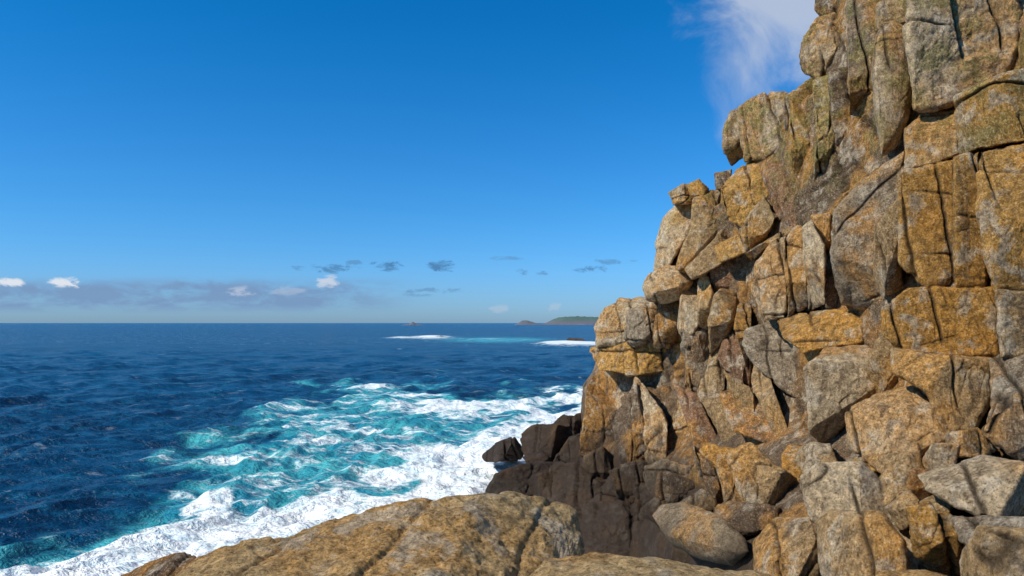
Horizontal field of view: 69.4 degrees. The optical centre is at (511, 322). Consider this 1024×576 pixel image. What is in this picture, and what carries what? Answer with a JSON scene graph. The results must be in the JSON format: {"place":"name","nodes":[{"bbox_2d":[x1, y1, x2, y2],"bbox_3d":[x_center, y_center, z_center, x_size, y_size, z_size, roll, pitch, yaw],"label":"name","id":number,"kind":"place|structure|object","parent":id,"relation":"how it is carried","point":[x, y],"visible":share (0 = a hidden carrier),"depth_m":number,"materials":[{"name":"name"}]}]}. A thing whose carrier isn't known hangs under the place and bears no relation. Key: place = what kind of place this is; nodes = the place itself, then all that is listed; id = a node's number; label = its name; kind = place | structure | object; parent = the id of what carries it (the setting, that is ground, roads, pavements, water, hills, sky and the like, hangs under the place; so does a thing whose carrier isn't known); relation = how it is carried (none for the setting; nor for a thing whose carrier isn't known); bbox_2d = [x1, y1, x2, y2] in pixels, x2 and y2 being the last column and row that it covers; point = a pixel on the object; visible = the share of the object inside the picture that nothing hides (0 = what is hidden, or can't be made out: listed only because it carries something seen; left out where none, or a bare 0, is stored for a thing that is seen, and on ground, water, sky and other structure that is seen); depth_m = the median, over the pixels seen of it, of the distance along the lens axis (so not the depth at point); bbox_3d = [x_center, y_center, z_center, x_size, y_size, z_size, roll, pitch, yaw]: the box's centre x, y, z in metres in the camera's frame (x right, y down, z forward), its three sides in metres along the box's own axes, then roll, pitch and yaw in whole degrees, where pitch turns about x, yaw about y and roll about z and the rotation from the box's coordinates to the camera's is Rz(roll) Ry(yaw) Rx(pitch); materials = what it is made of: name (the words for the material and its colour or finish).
{"place":"outdoors","nodes":[
{"label":"outdoors","id":0,"kind":"place"},
{"bbox_2d":[121,552,196,575],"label":"boulder","id":1,"kind":"object","parent":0,"point":[174,564],"visible":0.76,"depth_m":9.29,"materials":[{"name":"stone"}]},
{"bbox_2d":[0,323,595,575],"bbox_3d":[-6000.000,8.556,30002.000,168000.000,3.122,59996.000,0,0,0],"label":"sea","id":2,"kind":"structure","parent":0,"point":[126,448],"depth_m":66.54,"materials":[{"name":"liquid"}]},
{"bbox_2d":[482,437,523,462],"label":"shore rock","id":3,"kind":"object","parent":2,"relation":"in","point":[507,450],"visible":1,"depth_m":43.30,"materials":[{"name":"stone"}]},
{"bbox_2d":[522,450,551,462],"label":"shore rock","id":4,"kind":"object","parent":2,"relation":"in","point":[540,455],"visible":0.59,"depth_m":41.16,"materials":[{"name":"stone"}]},
{"bbox_2d":[520,423,570,461],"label":"shore rock","id":5,"kind":"object","parent":2,"relation":"in","point":[549,440],"visible":0.77,"depth_m":42.53,"materials":[{"name":"stone"}]},
{"bbox_2d":[553,433,579,462],"bbox_3d":[3.221,7.443,41.844,2.402,3.358,6.486,0,0,0],"label":"shore rock","id":6,"kind":"object","parent":2,"relation":"in","point":[569,451],"visible":0.44,"depth_m":39.28,"materials":[{"name":"stone"}]},
{"bbox_2d":[553,413,581,438],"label":"shore rock","id":7,"kind":"object","parent":2,"relation":"in","point":[574,422],"visible":0.52,"depth_m":43.47,"materials":[{"name":"stone"}]},
{"bbox_2d":[567,337,584,340],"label":"sea rock","id":8,"kind":"object","parent":2,"relation":"in","point":[573,339],"visible":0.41,"depth_m":330.74,"materials":[{"name":"stone"}]},
{"bbox_2d":[0,0,818,322],"label":"sky","id":9,"kind":"structure","parent":0,"point":[162,161],"materials":[{"name":"blue"}]},
{"bbox_2d":[515,316,598,324],"bbox_3d":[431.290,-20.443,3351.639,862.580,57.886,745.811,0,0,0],"label":"headland","id":10,"kind":"structure","parent":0,"point":[577,320],"depth_m":3126.05,"materials":[{"name":"grey stone"}]},
{"bbox_2d":[485,0,1023,575],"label":"cliff","id":11,"kind":"structure","parent":0,"point":[807,352],"depth_m":18.37,"materials":[{"name":"stone"}]},
{"bbox_2d":[176,491,584,575],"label":"boulder","id":12,"kind":"object","parent":11,"relation":"on","point":[509,533],"visible":0.94,"depth_m":7.15,"materials":[{"name":"stone"}]},
{"bbox_2d":[529,552,770,575],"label":"boulder","id":13,"kind":"object","parent":11,"relation":"on","point":[597,564],"visible":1,"depth_m":6.76,"materials":[{"name":"stone"}]},
{"bbox_2d":[652,502,748,565],"bbox_3d":[4.717,5.408,19.168,2.083,1.771,5.829,0,0,0],"label":"boulder","id":14,"kind":"object","parent":11,"relation":"on","point":[699,533],"visible":1,"depth_m":17.38,"materials":[{"name":"stone"}]},
{"bbox_2d":[876,569,945,575],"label":"boulder","id":15,"kind":"object","parent":11,"relation":"on","point":[910,572],"visible":1,"depth_m":5.57,"materials":[{"name":"stone"}]}
]}

